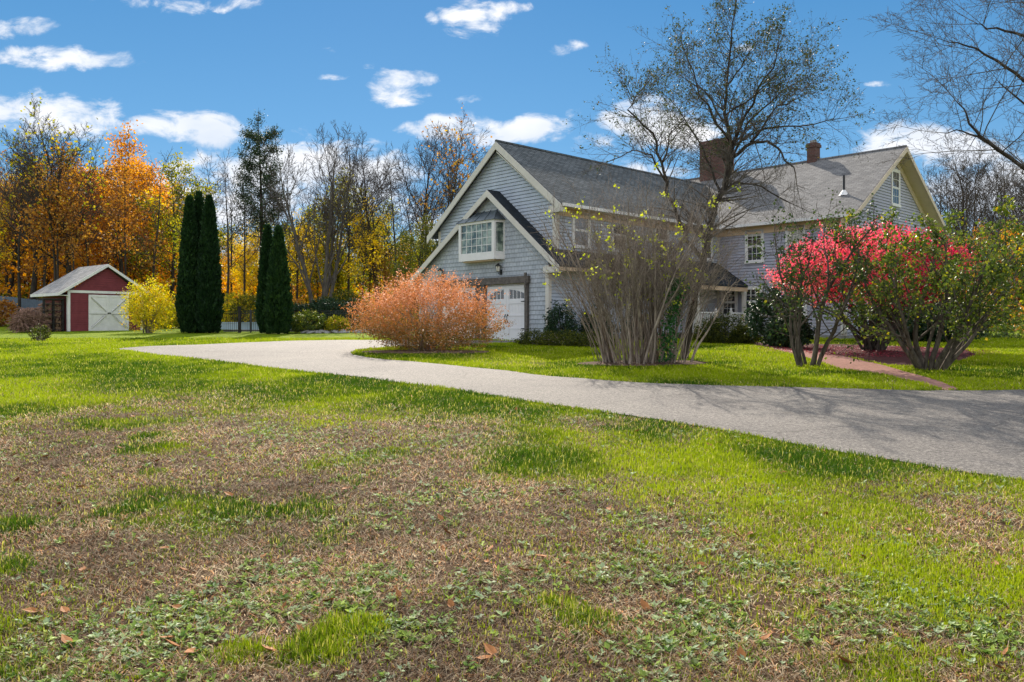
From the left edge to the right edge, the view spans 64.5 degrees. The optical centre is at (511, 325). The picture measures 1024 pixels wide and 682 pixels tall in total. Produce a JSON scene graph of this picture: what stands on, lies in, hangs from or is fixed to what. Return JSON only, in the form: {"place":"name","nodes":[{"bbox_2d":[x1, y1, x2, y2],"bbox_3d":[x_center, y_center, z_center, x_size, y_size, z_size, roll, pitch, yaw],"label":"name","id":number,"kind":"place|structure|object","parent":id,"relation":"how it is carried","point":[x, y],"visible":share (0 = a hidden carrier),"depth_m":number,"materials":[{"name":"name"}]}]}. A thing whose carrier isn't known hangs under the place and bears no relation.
{"place":"outdoors","nodes":[
{"label":"outdoors","id":0,"kind":"place"},
{"bbox_2d":[0,318,1023,681],"bbox_3d":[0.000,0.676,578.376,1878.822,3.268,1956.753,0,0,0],"label":"ground","id":1,"kind":"structure","parent":0,"point":[394,488],"depth_m":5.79,"materials":[{"name":"brown plant"}]},
{"bbox_2d":[0,297,20,326],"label":"shrub","id":2,"kind":"object","parent":1,"relation":"on","point":[6,312],"visible":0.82,"depth_m":49.83,"materials":[{"name":"brown plant"}]},
{"bbox_2d":[0,176,31,294],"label":"autumn tree","id":3,"kind":"object","parent":1,"relation":"on","point":[6,263],"visible":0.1,"depth_m":62.80,"materials":[{"name":"orange plant"}]},
{"bbox_2d":[0,296,41,310],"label":"board fence","id":4,"kind":"object","parent":1,"relation":"on","point":[29,303],"visible":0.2,"depth_m":57.63,"materials":[{"name":"grey wood"}]},
{"bbox_2d":[0,128,49,311],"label":"bare tree","id":5,"kind":"object","parent":1,"relation":"on","point":[18,277],"visible":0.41,"depth_m":57.01,"materials":[{"name":"brown plant"}]},
{"bbox_2d":[0,167,51,286],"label":"maple tree","id":6,"kind":"object","parent":1,"relation":"on","point":[7,277],"visible":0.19,"depth_m":65.46,"materials":[{"name":"orange plant"}]},
{"bbox_2d":[5,307,51,332],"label":"shrub","id":7,"kind":"object","parent":1,"relation":"on","point":[25,319],"visible":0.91,"depth_m":42.37,"materials":[{"name":"brown plant"}]},
{"bbox_2d":[0,132,65,296],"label":"bare tree","id":8,"kind":"object","parent":1,"relation":"on","point":[11,280],"visible":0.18,"depth_m":61.09,"materials":[{"name":"brown plant"}]},
{"bbox_2d":[27,323,53,340],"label":"shrub","id":9,"kind":"object","parent":1,"relation":"on","point":[45,333],"visible":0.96,"depth_m":31.09,"materials":[{"name":"green plant"}]},
{"bbox_2d":[6,127,78,280],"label":"bare tree","id":10,"kind":"object","parent":1,"relation":"on","point":[54,260],"visible":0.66,"depth_m":54.66,"materials":[{"name":"brown plant"}]},
{"bbox_2d":[15,185,73,286],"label":"autumn tree","id":11,"kind":"object","parent":1,"relation":"on","point":[34,259],"visible":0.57,"depth_m":55.47,"materials":[{"name":"orange plant"}]},
{"bbox_2d":[36,298,63,331],"bbox_3d":[-24.992,-0.532,43.917,1.110,1.900,1.040,0,0,40],"label":"firewood rack","id":12,"kind":"object","parent":1,"relation":"on","point":[53,310],"visible":0.82,"depth_m":43.61,"materials":[{"name":"brown wood"}]},
{"bbox_2d":[0,121,100,299],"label":"bare tree","id":13,"kind":"object","parent":1,"relation":"on","point":[33,289],"visible":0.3,"depth_m":60.13,"materials":[{"name":"brown plant"}]},
{"bbox_2d":[12,139,103,279],"bbox_3d":[-30.416,-6.389,55.194,6.120,13.006,4.698,0,0,-39],"label":"autumn tree","id":14,"kind":"object","parent":1,"relation":"on","point":[41,225],"visible":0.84,"depth_m":54.54,"materials":[{"name":"orange plant"}]},
{"bbox_2d":[0,93,117,289],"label":"bare tree","id":15,"kind":"object","parent":1,"relation":"on","point":[90,176],"visible":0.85,"depth_m":55.09,"materials":[{"name":"brown plant"}]},
{"bbox_2d":[40,167,121,288],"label":"autumn tree","id":16,"kind":"object","parent":1,"relation":"on","point":[70,217],"visible":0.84,"depth_m":54.75,"materials":[{"name":"orange plant"}]},
{"bbox_2d":[53,164,113,278],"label":"bare tree","id":17,"kind":"object","parent":1,"relation":"on","point":[87,218],"visible":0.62,"depth_m":55.86,"materials":[{"name":"brown plant"}]},
{"bbox_2d":[30,264,146,330],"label":"shed","id":18,"kind":"structure","parent":1,"relation":"on","point":[94,301],"depth_m":45.27,"materials":[{"name":"red wood"}]},
{"bbox_2d":[88,295,108,330],"bbox_3d":[-23.008,-0.731,45.198,0.120,2.000,1.100,0,0,40],"label":"door","id":19,"kind":"structure","parent":18,"relation":"in","point":[98,305],"depth_m":45.18,"materials":[{"name":"white paint"}]},
{"bbox_2d":[109,295,128,330],"bbox_3d":[-22.297,-0.731,46.045,0.120,2.000,1.100,0,0,40],"label":"door","id":20,"kind":"structure","parent":18,"relation":"in","point":[115,301],"depth_m":45.96,"materials":[{"name":"white paint"}]},
{"bbox_2d":[70,185,130,266],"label":"autumn tree","id":21,"kind":"object","parent":1,"relation":"on","point":[94,251],"visible":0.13,"depth_m":65.44,"materials":[{"name":"orange plant"}]},
{"bbox_2d":[40,120,178,273],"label":"maple tree","id":22,"kind":"object","parent":1,"relation":"on","point":[120,151],"visible":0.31,"depth_m":66.53,"materials":[{"name":"orange plant"}]},
{"bbox_2d":[85,160,153,274],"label":"autumn tree","id":23,"kind":"object","parent":1,"relation":"on","point":[98,196],"visible":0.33,"depth_m":64.17,"materials":[{"name":"orange plant"}]},
{"bbox_2d":[91,157,150,273],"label":"bare tree","id":24,"kind":"object","parent":1,"relation":"on","point":[122,264],"visible":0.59,"depth_m":57.76,"materials":[{"name":"brown plant"}]},
{"bbox_2d":[94,153,166,275],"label":"autumn tree","id":25,"kind":"object","parent":1,"relation":"on","point":[129,225],"visible":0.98,"depth_m":56.15,"materials":[{"name":"orange plant"}]},
{"bbox_2d":[81,152,187,285],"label":"maple tree","id":26,"kind":"object","parent":1,"relation":"on","point":[156,187],"visible":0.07,"depth_m":74.03,"materials":[{"name":"orange plant"}]},
{"bbox_2d":[116,271,175,332],"bbox_3d":[-18.552,-1.177,41.543,3.263,3.226,2.714,0,0,0],"label":"forsythia shrub","id":27,"kind":"object","parent":1,"relation":"on","point":[147,318],"visible":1,"depth_m":41.19,"materials":[{"name":"yellow plant"}]},
{"bbox_2d":[130,146,192,325],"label":"bare tree","id":28,"kind":"object","parent":1,"relation":"on","point":[155,245],"visible":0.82,"depth_m":56.86,"materials":[{"name":"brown plant"}]},
{"bbox_2d":[144,192,182,285],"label":"autumn tree","id":29,"kind":"object","parent":1,"relation":"on","point":[166,233],"visible":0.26,"depth_m":64.77,"materials":[{"name":"orange plant"}]},
{"bbox_2d":[140,155,194,325],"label":"tree","id":30,"kind":"object","parent":1,"relation":"on","point":[173,268],"visible":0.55,"depth_m":59.93,"materials":[{"name":"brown plant"}]},
{"bbox_2d":[115,147,234,323],"bbox_3d":[-27.069,-6.906,64.949,8.874,14.365,9.031,0,0,7],"label":"maple tree","id":31,"kind":"object","parent":1,"relation":"on","point":[176,191],"visible":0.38,"depth_m":63.70,"materials":[{"name":"yellow plant"}]},
{"bbox_2d":[174,194,198,332],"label":"arborvitae","id":32,"kind":"object","parent":1,"relation":"on","point":[186,293],"visible":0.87,"depth_m":41.23,"materials":[{"name":"green plant"}]},
{"bbox_2d":[0,231,393,324],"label":"undergrowth","id":33,"kind":"object","parent":1,"relation":"on","point":[3,290],"visible":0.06,"depth_m":66.06,"materials":[{"name":"orange plant"}]},
{"bbox_2d":[193,190,204,332],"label":"arborvitae","id":34,"kind":"object","parent":1,"relation":"on","point":[199,198],"visible":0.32,"depth_m":41.99,"materials":[{"name":"green plant"}]},
{"bbox_2d":[194,194,224,332],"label":"arborvitae","id":35,"kind":"object","parent":1,"relation":"on","point":[209,310],"visible":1,"depth_m":41.13,"materials":[{"name":"green plant"}]},
{"bbox_2d":[0,274,418,328],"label":"undergrowth","id":36,"kind":"object","parent":1,"relation":"on","point":[175,322],"visible":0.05,"depth_m":57.51,"materials":[{"name":"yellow plant"}]},
{"bbox_2d":[186,147,259,321],"bbox_3d":[-19.902,-6.151,56.477,5.146,13.031,4.455,0,0,-15],"label":"bare tree","id":37,"kind":"object","parent":1,"relation":"on","point":[228,247],"visible":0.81,"depth_m":56.35,"materials":[{"name":"brown plant"}]},
{"bbox_2d":[215,172,254,297],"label":"bare tree","id":38,"kind":"object","parent":1,"relation":"on","point":[231,219],"visible":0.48,"depth_m":63.02,"materials":[{"name":"brown plant"}]},
{"bbox_2d":[222,291,255,321],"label":"shrub","id":39,"kind":"object","parent":1,"relation":"on","point":[232,301],"visible":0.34,"depth_m":51.34,"materials":[{"name":"yellow plant"}]},
{"bbox_2d":[221,309,258,332],"bbox_3d":[-14.117,-0.253,41.954,3.117,1.200,0.072,0,0,13],"label":"picket fence","id":40,"kind":"object","parent":1,"relation":"on","point":[250,313],"visible":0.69,"depth_m":41.89,"materials":[{"name":"grey wood"}]},
{"bbox_2d":[219,161,265,314],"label":"bare tree","id":41,"kind":"object","parent":1,"relation":"on","point":[244,279],"visible":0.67,"depth_m":58.94,"materials":[{"name":"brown plant"}]},
{"bbox_2d":[228,293,256,321],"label":"shrub","id":42,"kind":"object","parent":1,"relation":"on","point":[252,299],"visible":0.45,"depth_m":50.93,"materials":[{"name":"green plant"}]},
{"bbox_2d":[218,109,294,258],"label":"pine tree","id":43,"kind":"object","parent":1,"relation":"on","point":[252,157],"visible":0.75,"depth_m":59.09,"materials":[{"name":"green plant"}]},
{"bbox_2d":[223,232,293,301],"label":"maple tree","id":44,"kind":"object","parent":1,"relation":"on","point":[240,277],"visible":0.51,"depth_m":60.95,"materials":[{"name":"yellow plant"}]},
{"bbox_2d":[253,224,272,333],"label":"arborvitae","id":45,"kind":"object","parent":1,"relation":"on","point":[265,245],"visible":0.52,"depth_m":40.09,"materials":[{"name":"green plant"}]},
{"bbox_2d":[262,225,293,333],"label":"arborvitae","id":46,"kind":"object","parent":1,"relation":"on","point":[278,309],"visible":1,"depth_m":39.44,"materials":[{"name":"green plant"}]},
{"bbox_2d":[268,166,317,298],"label":"bare tree","id":47,"kind":"object","parent":1,"relation":"on","point":[295,230],"visible":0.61,"depth_m":56.90,"materials":[{"name":"brown plant"}]},
{"bbox_2d":[285,211,322,287],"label":"autumn tree","id":48,"kind":"object","parent":1,"relation":"on","point":[292,250],"visible":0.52,"depth_m":57.08,"materials":[{"name":"yellow plant"}]},
{"bbox_2d":[281,201,335,301],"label":"maple tree","id":49,"kind":"object","parent":1,"relation":"on","point":[303,250],"visible":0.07,"depth_m":69.57,"materials":[{"name":"yellow plant"}]},
{"bbox_2d":[291,308,327,332],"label":"shrub","id":50,"kind":"object","parent":1,"relation":"on","point":[298,325],"visible":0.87,"depth_m":40.50,"materials":[{"name":"green plant"}]},
{"bbox_2d":[244,121,398,302],"bbox_3d":[-13.938,-7.018,55.415,9.112,14.841,11.308,0,0,33],"label":"bare tree","id":51,"kind":"object","parent":1,"relation":"on","point":[327,281],"visible":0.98,"depth_m":55.22,"materials":[{"name":"grey plant"}]},
{"bbox_2d":[306,296,346,324],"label":"shrub","id":52,"kind":"object","parent":1,"relation":"on","point":[320,305],"visible":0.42,"depth_m":42.80,"materials":[{"name":"green plant"}]},
{"bbox_2d":[323,315,350,331],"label":"shrub","id":53,"kind":"object","parent":1,"relation":"on","point":[333,326],"visible":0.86,"depth_m":40.59,"materials":[{"name":"yellow plant"}]},
{"bbox_2d":[288,165,392,301],"bbox_3d":[-13.937,-6.210,65.884,7.829,12.953,7.522,0,0,-28],"label":"maple tree","id":54,"kind":"object","parent":1,"relation":"on","point":[339,279],"visible":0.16,"depth_m":64.60,"materials":[{"name":"yellow plant"}]},
{"bbox_2d":[322,288,370,321],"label":"shrub","id":55,"kind":"object","parent":1,"relation":"on","point":[351,293],"visible":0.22,"depth_m":52.14,"materials":[{"name":"green plant"}]},
{"bbox_2d":[341,197,393,296],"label":"autumn tree","id":56,"kind":"object","parent":1,"relation":"on","point":[359,240],"visible":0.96,"depth_m":56.01,"materials":[{"name":"yellow plant"}]},
{"bbox_2d":[312,125,433,303],"bbox_3d":[-11.027,-7.048,59.186,7.343,14.692,8.436,0,0,33],"label":"bare tree","id":57,"kind":"object","parent":1,"relation":"on","point":[360,157],"visible":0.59,"depth_m":59.10,"materials":[{"name":"brown plant"}]},
{"bbox_2d":[343,196,414,299],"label":"maple tree","id":58,"kind":"object","parent":1,"relation":"on","point":[391,243],"visible":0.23,"depth_m":63.22,"materials":[{"name":"yellow plant"}]},
{"bbox_2d":[360,238,398,302],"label":"autumn tree","id":59,"kind":"object","parent":1,"relation":"on","point":[381,272],"visible":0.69,"depth_m":59.93,"materials":[{"name":"yellow plant"}]},
{"bbox_2d":[365,142,423,312],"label":"bare tree","id":60,"kind":"object","parent":1,"relation":"on","point":[390,191],"visible":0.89,"depth_m":56.85,"materials":[{"name":"brown plant"}]},
{"bbox_2d":[383,209,437,300],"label":"maple tree","id":61,"kind":"object","parent":1,"relation":"on","point":[427,250],"visible":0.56,"depth_m":47.80,"materials":[{"name":"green plant"}]},
{"bbox_2d":[361,350,490,353],"bbox_3d":[-2.465,0.743,23.521,3.808,0.064,1.852,0,0,0],"label":"planting bed","id":62,"kind":"object","parent":1,"relation":"on","point":[416,351],"visible":0.9,"depth_m":23.48,"materials":[{"name":"brown soil"}]},
{"bbox_2d":[333,262,512,351],"bbox_3d":[-2.664,-0.540,24.246,5.594,2.698,4.011,0,0,0],"label":"spirea shrub","id":63,"kind":"object","parent":62,"relation":"on","point":[395,334],"visible":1,"depth_m":23.61,"materials":[{"name":"orange plant"}]},
{"bbox_2d":[381,122,473,317],"bbox_3d":[-6.250,-7.717,61.684,6.822,16.054,6.941,0,0,-28],"label":"bare tree","id":64,"kind":"object","parent":1,"relation":"on","point":[404,181],"visible":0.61,"depth_m":61.43,"materials":[{"name":"brown plant"}]},
{"bbox_2d":[407,107,491,244],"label":"bare tree","id":65,"kind":"object","parent":1,"relation":"on","point":[455,165],"visible":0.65,"depth_m":56.76,"materials":[{"name":"brown plant"}]},
{"bbox_2d":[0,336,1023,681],"bbox_3d":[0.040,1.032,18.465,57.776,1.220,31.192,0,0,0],"label":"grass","id":66,"kind":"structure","parent":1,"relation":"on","point":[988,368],"depth_m":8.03,"materials":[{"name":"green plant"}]},
{"bbox_2d":[0,406,1023,681],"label":"weeds","id":67,"kind":"object","parent":1,"relation":"on","point":[138,622],"visible":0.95,"depth_m":4.53,"materials":[{"name":"green plant"}]},
{"bbox_2d":[510,328,562,345],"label":"juniper","id":68,"kind":"object","parent":1,"relation":"on","point":[528,335],"visible":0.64,"depth_m":27.38,"materials":[{"name":"green plant"}]},
{"bbox_2d":[542,299,579,341],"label":"evergreen shrub","id":69,"kind":"object","parent":1,"relation":"on","point":[553,322],"visible":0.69,"depth_m":29.49,"materials":[{"name":"green plant"}]},
{"bbox_2d":[533,327,589,346],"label":"juniper","id":70,"kind":"object","parent":1,"relation":"on","point":[554,339],"visible":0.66,"depth_m":26.73,"materials":[{"name":"green plant"}]},
{"bbox_2d":[563,328,620,347],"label":"juniper","id":71,"kind":"object","parent":1,"relation":"on","point":[580,343],"visible":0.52,"depth_m":26.20,"materials":[{"name":"green plant"}]},
{"bbox_2d":[577,360,706,365],"bbox_3d":[3.127,0.886,19.542,3.177,0.076,1.703,0,0,0],"label":"planting bed","id":72,"kind":"object","parent":1,"relation":"on","point":[687,362],"visible":0.69,"depth_m":19.34,"materials":[{"name":"brown soil"}]},
{"bbox_2d":[522,159,763,363],"bbox_3d":[2.822,-1.599,19.867,5.568,5.159,5.472,0,0,-36],"label":"stem shrub","id":73,"kind":"object","parent":72,"relation":"on","point":[672,291],"visible":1,"depth_m":19.48,"materials":[{"name":"brown plant"}]},
{"bbox_2d":[408,137,948,340],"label":"house","id":74,"kind":"structure","parent":1,"relation":"on","point":[483,228],"depth_m":34.05,"materials":[{"name":"grey paint"}]},
{"bbox_2d":[456,210,505,262],"bbox_3d":[-1.302,-3.590,32.423,0.554,2.060,2.606,0,0,-43],"label":"bay window","id":75,"kind":"structure","parent":74,"relation":"in","point":[481,235],"depth_m":32.10,"materials":[{"name":"white paint"}]},
{"bbox_2d":[487,285,523,340],"bbox_3d":[-0.222,-0.480,31.663,0.113,2.160,2.280,0,0,-43],"label":"garage door","id":76,"kind":"structure","parent":74,"relation":"in","point":[514,302],"depth_m":31.58,"materials":[{"name":"white paint"}]},
{"bbox_2d":[571,211,590,249],"bbox_3d":[2.674,-3.665,31.183,1.090,1.390,0.090,0,0,-43],"label":"window","id":77,"kind":"structure","parent":74,"relation":"in","point":[580,224],"depth_m":31.15,"materials":[{"name":"white paint"}]},
{"bbox_2d":[720,291,737,316],"bbox_3d":[9.968,-1.085,37.261,0.090,1.350,0.920,0,0,-43],"label":"window","id":78,"kind":"structure","parent":74,"relation":"in","point":[734,298],"depth_m":37.22,"materials":[{"name":"grey glass"}]},
{"bbox_2d":[745,229,764,263],"bbox_3d":[10.847,-3.565,36.329,0.090,1.510,0.980,0,0,-43],"label":"window","id":79,"kind":"structure","parent":74,"relation":"in","point":[753,260],"depth_m":36.33,"materials":[{"name":"white paint"}]},
{"bbox_2d":[785,225,804,259],"bbox_3d":[12.181,-3.565,34.923,0.090,1.510,0.960,0,0,-43],"label":"window","id":80,"kind":"structure","parent":74,"relation":"in","point":[795,234],"depth_m":34.98,"materials":[{"name":"white paint"}]},
{"bbox_2d":[891,168,900,207],"bbox_3d":[17.473,-6.285,36.933,1.010,1.710,0.090,0,0,-43],"label":"window","id":81,"kind":"structure","parent":74,"relation":"in","point":[895,174],"depth_m":36.92,"materials":[{"name":"white paint"}]},
{"bbox_2d":[691,315,728,343],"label":"shrub","id":82,"kind":"object","parent":1,"relation":"on","point":[694,337],"visible":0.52,"depth_m":29.32,"materials":[{"name":"green plant"}]},
{"bbox_2d":[563,0,885,359],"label":"crabapple tree","id":83,"kind":"object","parent":1,"relation":"on","point":[729,156],"visible":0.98,"depth_m":20.58,"materials":[{"name":"brown plant"}]},
{"bbox_2d":[700,310,748,343],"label":"shrub","id":84,"kind":"object","parent":1,"relation":"on","point":[721,339],"visible":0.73,"depth_m":28.81,"materials":[{"name":"green plant"}]},
{"bbox_2d":[725,324,762,343],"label":"shrub","id":85,"kind":"object","parent":1,"relation":"on","point":[748,339],"visible":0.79,"depth_m":28.40,"materials":[{"name":"green plant"}]},
{"bbox_2d":[743,283,803,345],"bbox_3d":[8.792,-0.366,27.180,2.042,2.251,1.754,0,0,22],"label":"rhododendron","id":86,"kind":"object","parent":1,"relation":"on","point":[756,325],"visible":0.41,"depth_m":27.00,"materials":[{"name":"green plant"}]},
{"bbox_2d":[743,183,900,366],"bbox_3d":[7.260,-1.156,19.318,3.822,4.344,3.093,0,0,37],"label":"lilac tree","id":87,"kind":"object","parent":1,"relation":"on","point":[797,348],"visible":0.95,"depth_m":18.87,"materials":[{"name":"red plant"}]},
{"bbox_2d":[803,344,974,365],"bbox_3d":[10.711,0.782,23.555,4.942,0.308,9.837,0,0,25],"label":"planting bed","id":88,"kind":"object","parent":1,"relation":"on","point":[902,360],"visible":0.43,"depth_m":22.90,"materials":[{"name":"brown soil"}]},
{"bbox_2d":[764,305,815,347],"bbox_3d":[8.920,0.051,26.019,1.636,1.465,1.406,0,0,0],"label":"rhododendron","id":89,"kind":"object","parent":88,"relation":"on","point":[806,331],"visible":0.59,"depth_m":25.80,"materials":[{"name":"green plant"}]},
{"bbox_2d":[758,216,985,350],"bbox_3d":[10.989,-1.250,24.706,6.406,4.183,5.161,0,0,-20],"label":"burning bush","id":90,"kind":"object","parent":88,"relation":"on","point":[869,345],"visible":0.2,"depth_m":24.22,"materials":[{"name":"red plant"}]},
{"bbox_2d":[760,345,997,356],"bbox_3d":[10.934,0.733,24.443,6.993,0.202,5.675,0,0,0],"label":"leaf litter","id":91,"kind":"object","parent":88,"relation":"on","point":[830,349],"visible":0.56,"depth_m":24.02,"materials":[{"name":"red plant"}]},
{"bbox_2d":[796,195,1023,370],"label":"lilac tree","id":92,"kind":"object","parent":88,"relation":"in","point":[992,269],"visible":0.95,"depth_m":17.61,"materials":[{"name":"green plant"}]},
{"bbox_2d":[862,299,951,341],"bbox_3d":[15.138,-0.344,30.995,3.520,2.072,2.966,0,0,-21],"label":"rhododendron","id":93,"kind":"object","parent":1,"relation":"on","point":[910,331],"visible":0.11,"depth_m":30.16,"materials":[{"name":"green plant"}]},
{"bbox_2d":[859,0,1023,253],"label":"bare tree","id":94,"kind":"object","parent":1,"relation":"on","point":[1000,151],"visible":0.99,"depth_m":20.52,"materials":[{"name":"brown plant"}]},
{"bbox_2d":[907,301,987,341],"bbox_3d":[16.090,-0.248,29.951,2.890,1.929,2.610,0,0,0],"label":"rhododendron","id":95,"kind":"object","parent":1,"relation":"on","point":[924,325],"visible":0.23,"depth_m":29.58,"materials":[{"name":"green plant"}]},
{"bbox_2d":[930,163,978,254],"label":"bare tree","id":96,"kind":"object","parent":1,"relation":"on","point":[952,207],"visible":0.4,"depth_m":57.96,"materials":[{"name":"brown plant"}]},
{"bbox_2d":[925,134,1023,246],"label":"bare tree","id":97,"kind":"object","parent":1,"relation":"on","point":[969,202],"visible":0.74,"depth_m":59.64,"materials":[{"name":"brown plant"}]},
{"bbox_2d":[927,158,1023,290],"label":"bare tree","id":98,"kind":"object","parent":1,"relation":"on","point":[943,196],"visible":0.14,"depth_m":72.48,"materials":[{"name":"brown plant"}]},
{"bbox_2d":[957,151,1023,240],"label":"bare tree","id":99,"kind":"object","parent":1,"relation":"on","point":[1006,174],"visible":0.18,"depth_m":72.66,"materials":[{"name":"brown plant"}]},
{"bbox_2d":[965,159,1020,250],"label":"bare tree","id":100,"kind":"object","parent":1,"relation":"on","point":[992,196],"visible":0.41,"depth_m":59.80,"materials":[{"name":"brown plant"}]},
{"bbox_2d":[963,135,1023,333],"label":"bare tree","id":101,"kind":"object","parent":1,"relation":"on","point":[1002,159],"visible":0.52,"depth_m":36.09,"materials":[{"name":"brown plant"}]},
{"bbox_2d":[968,151,1023,307],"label":"bare tree","id":102,"kind":"object","parent":1,"relation":"on","point":[1021,192],"visible":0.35,"depth_m":61.93,"materials":[{"name":"brown plant"}]},
{"bbox_2d":[975,305,1023,339],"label":"undergrowth","id":103,"kind":"object","parent":1,"relation":"on","point":[997,330],"visible":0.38,"depth_m":33.59,"materials":[{"name":"green plant"}]},
{"bbox_2d":[0,0,1023,325],"label":"sky","id":104,"kind":"structure","parent":0,"point":[193,72],"materials":[{"name":"blue"}]},
{"bbox_2d":[119,340,1023,479],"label":"driveway","id":105,"kind":"structure","parent":0,"point":[980,431],"depth_m":12.38,"materials":[{"name":"grey asphalt"}]},
{"bbox_2d":[755,342,956,389],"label":"path","id":106,"kind":"structure","parent":0,"point":[844,361],"depth_m":18.59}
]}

